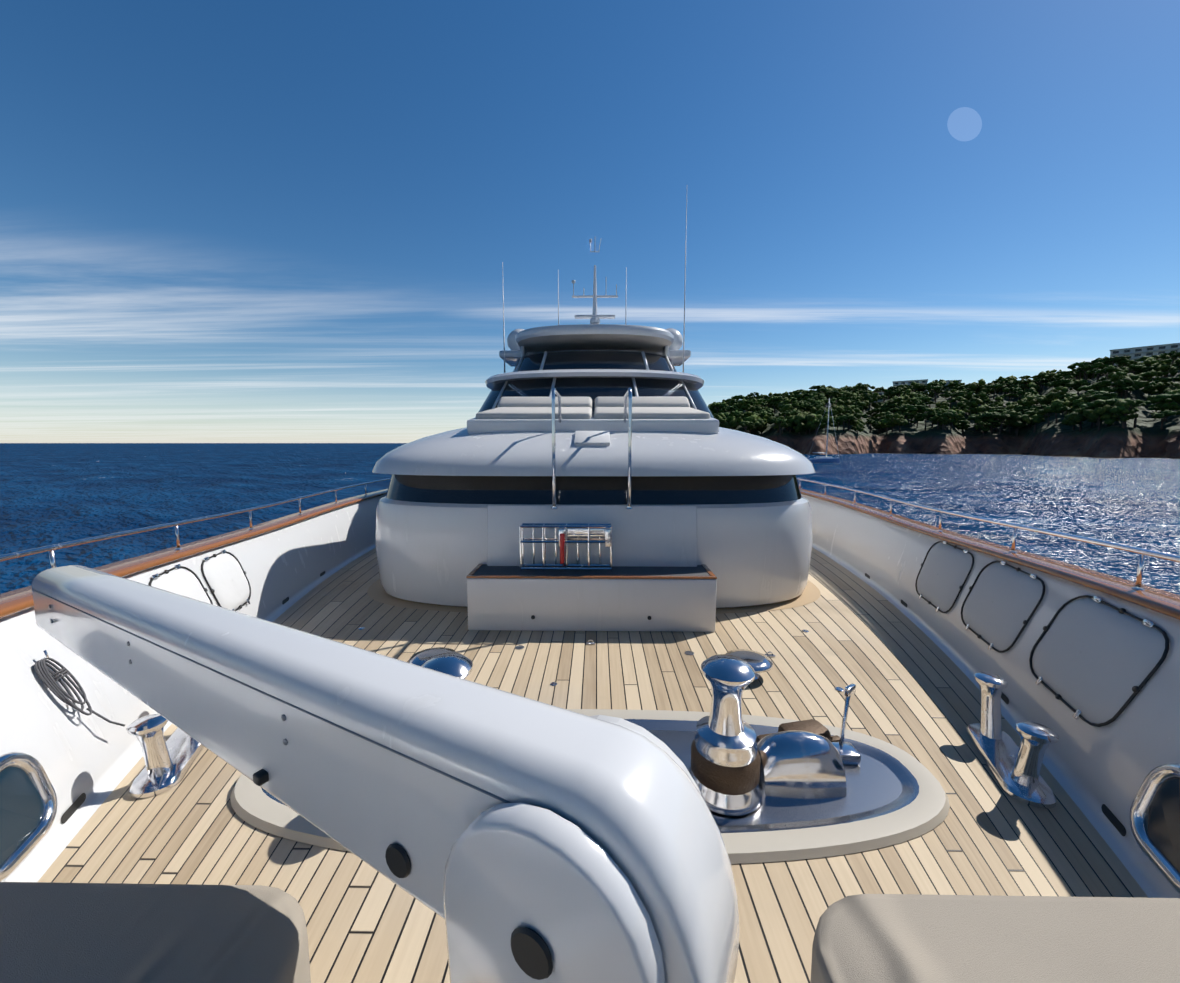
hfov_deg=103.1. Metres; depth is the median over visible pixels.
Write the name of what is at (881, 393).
building
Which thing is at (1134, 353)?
building
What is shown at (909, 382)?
building
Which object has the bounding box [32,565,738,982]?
crane arm
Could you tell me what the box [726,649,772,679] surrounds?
mushroom vent
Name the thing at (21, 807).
hawse hole
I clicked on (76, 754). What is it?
bulwark
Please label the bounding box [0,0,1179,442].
sky
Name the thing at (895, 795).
platform
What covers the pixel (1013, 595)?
bulwark cover panel
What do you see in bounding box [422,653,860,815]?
windlass
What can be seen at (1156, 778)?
hawse frame
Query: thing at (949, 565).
bulwark cover panel
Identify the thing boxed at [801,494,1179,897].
bulwark
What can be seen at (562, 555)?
red ladder strap
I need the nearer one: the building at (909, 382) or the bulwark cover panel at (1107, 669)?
the bulwark cover panel at (1107, 669)
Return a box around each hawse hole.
[0,767,42,865]
[1144,779,1179,873]
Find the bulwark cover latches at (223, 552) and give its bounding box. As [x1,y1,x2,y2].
[203,550,249,610]
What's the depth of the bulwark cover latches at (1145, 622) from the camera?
2.82 m
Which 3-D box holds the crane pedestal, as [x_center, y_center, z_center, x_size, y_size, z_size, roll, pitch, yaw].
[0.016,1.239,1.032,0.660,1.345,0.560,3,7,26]
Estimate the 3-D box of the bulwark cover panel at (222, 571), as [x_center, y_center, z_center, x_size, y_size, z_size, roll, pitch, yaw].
[-3.649,0.909,4.717,0.194,0.529,0.628,-1,6,-14]
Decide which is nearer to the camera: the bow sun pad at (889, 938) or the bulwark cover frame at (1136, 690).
the bow sun pad at (889, 938)
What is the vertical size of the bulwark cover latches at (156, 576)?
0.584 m
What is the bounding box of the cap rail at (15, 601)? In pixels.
[0,489,387,618]
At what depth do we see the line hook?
2.61 m
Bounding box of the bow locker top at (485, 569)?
[473,564,709,575]
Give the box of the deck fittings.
[358,627,843,690]
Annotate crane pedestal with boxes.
[443,715,700,982]
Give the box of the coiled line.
[34,657,124,726]
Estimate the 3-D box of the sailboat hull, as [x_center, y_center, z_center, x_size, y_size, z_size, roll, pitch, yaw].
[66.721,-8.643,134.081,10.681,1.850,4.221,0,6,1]
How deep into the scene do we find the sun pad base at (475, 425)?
6.20 m
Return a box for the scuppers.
[61,571,1125,835]
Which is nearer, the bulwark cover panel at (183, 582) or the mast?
the bulwark cover panel at (183, 582)
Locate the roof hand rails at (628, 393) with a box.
[551,387,632,508]
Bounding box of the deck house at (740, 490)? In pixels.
[372,427,815,608]
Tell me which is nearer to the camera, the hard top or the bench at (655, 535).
the bench at (655, 535)
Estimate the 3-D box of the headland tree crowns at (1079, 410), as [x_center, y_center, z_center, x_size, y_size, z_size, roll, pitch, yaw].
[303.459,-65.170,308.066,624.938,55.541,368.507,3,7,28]
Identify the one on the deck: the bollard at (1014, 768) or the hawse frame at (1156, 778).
the bollard at (1014, 768)
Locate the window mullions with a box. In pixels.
[492,351,696,408]
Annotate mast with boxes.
[572,239,617,323]
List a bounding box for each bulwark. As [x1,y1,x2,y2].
[0,494,385,881]
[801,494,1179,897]
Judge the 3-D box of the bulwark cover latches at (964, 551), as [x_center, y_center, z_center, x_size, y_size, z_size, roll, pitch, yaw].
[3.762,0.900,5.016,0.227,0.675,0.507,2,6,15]
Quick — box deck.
[38,547,1148,982]
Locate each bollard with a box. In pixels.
[126,714,204,798]
[965,671,1058,808]
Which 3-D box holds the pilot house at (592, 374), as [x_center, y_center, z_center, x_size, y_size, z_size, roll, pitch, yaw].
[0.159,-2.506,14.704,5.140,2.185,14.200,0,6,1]
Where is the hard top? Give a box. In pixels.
[515,324,673,352]
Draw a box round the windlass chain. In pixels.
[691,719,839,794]
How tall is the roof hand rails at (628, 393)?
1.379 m
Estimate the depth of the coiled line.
2.64 m
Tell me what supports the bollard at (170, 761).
on the deck
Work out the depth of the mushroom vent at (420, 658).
4.14 m
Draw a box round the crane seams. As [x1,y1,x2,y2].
[32,589,511,802]
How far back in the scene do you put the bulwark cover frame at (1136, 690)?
2.75 m
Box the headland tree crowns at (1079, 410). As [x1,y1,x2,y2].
[708,351,1179,432]
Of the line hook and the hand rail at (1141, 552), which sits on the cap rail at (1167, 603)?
the hand rail at (1141, 552)
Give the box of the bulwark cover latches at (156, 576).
[151,564,180,579]
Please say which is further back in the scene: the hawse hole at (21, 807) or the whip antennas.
the whip antennas
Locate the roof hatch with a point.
(592, 438)
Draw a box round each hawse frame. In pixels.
[0,752,57,881]
[1130,763,1179,894]
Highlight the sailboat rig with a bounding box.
[809,398,839,458]
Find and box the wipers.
[509,384,682,396]
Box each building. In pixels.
[866,391,883,401]
[892,379,927,396]
[934,380,961,394]
[1110,343,1179,371]
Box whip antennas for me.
[502,198,686,372]
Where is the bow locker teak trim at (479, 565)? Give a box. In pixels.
[466,563,716,578]
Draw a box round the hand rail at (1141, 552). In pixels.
[797,478,1179,589]
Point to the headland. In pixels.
(1146, 437)
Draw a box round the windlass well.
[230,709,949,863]
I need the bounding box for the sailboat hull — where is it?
[808,458,839,462]
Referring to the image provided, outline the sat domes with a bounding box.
[507,328,682,349]
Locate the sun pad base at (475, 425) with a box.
[467,412,718,433]
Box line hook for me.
[36,650,48,661]
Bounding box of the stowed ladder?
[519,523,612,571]
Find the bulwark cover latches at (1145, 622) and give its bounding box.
[1035,596,1155,719]
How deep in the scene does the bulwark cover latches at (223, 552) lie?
4.79 m
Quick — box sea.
[0,443,1179,594]
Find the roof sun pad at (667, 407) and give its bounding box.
[476,396,709,418]
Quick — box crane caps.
[253,769,552,979]
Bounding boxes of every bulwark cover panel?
[151,568,210,603]
[203,553,249,609]
[917,543,971,611]
[963,563,1042,650]
[1033,598,1164,723]
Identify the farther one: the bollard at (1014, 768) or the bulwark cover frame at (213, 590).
the bulwark cover frame at (213, 590)
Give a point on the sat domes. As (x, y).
(677, 343)
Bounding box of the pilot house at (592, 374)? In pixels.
[475,350,713,417]
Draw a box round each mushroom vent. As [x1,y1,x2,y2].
[409,647,455,665]
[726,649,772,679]
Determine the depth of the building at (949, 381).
358.01 m
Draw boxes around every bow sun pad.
[0,882,310,982]
[810,894,1179,982]
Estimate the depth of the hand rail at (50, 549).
3.98 m
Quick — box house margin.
[367,579,820,613]
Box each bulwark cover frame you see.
[149,566,212,603]
[201,551,250,610]
[915,541,973,612]
[961,560,1044,652]
[1029,595,1168,726]
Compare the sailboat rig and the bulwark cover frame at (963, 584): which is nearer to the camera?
the bulwark cover frame at (963, 584)
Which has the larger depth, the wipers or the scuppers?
the wipers
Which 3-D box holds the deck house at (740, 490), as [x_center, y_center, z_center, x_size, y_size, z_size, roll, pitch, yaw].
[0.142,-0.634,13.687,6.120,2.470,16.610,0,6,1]
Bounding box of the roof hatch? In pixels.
[574,431,609,445]
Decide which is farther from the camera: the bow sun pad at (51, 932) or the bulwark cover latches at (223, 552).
the bulwark cover latches at (223, 552)
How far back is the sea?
52.42 m
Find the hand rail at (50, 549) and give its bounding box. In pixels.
[0,478,390,567]
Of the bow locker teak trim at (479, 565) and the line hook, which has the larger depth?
the bow locker teak trim at (479, 565)
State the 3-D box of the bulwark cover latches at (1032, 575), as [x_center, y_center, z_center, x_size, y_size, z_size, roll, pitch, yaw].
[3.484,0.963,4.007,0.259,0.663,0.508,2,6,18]
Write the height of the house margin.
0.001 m
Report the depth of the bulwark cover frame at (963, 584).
4.86 m
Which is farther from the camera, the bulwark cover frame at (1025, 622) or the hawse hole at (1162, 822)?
the bulwark cover frame at (1025, 622)
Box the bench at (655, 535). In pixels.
[467,505,716,631]
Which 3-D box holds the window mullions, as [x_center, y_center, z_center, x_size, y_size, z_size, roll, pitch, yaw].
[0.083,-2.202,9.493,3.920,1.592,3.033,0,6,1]
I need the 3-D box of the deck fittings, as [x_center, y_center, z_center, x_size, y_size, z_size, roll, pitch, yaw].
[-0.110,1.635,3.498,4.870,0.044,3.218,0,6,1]
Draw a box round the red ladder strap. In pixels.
[560,533,564,563]
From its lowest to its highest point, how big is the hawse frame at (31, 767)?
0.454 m
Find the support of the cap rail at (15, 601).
on the bulwark at (76, 754)
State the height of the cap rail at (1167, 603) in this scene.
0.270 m
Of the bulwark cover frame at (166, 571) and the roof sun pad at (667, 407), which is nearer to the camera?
the bulwark cover frame at (166, 571)
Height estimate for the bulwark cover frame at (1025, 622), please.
0.654 m
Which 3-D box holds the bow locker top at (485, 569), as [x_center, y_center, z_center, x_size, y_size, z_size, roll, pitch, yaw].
[0.017,0.889,5.255,2.560,0.012,0.500,0,6,1]
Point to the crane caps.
(531, 952)
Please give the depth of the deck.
2.63 m
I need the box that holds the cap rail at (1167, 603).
[800,489,1179,619]
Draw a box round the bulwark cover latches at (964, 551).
[919,541,968,611]
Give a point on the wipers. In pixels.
(664, 395)
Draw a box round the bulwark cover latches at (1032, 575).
[965,560,1037,649]
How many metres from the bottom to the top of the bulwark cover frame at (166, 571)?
0.575 m
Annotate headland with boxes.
[729,370,1179,458]
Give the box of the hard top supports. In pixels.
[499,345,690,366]

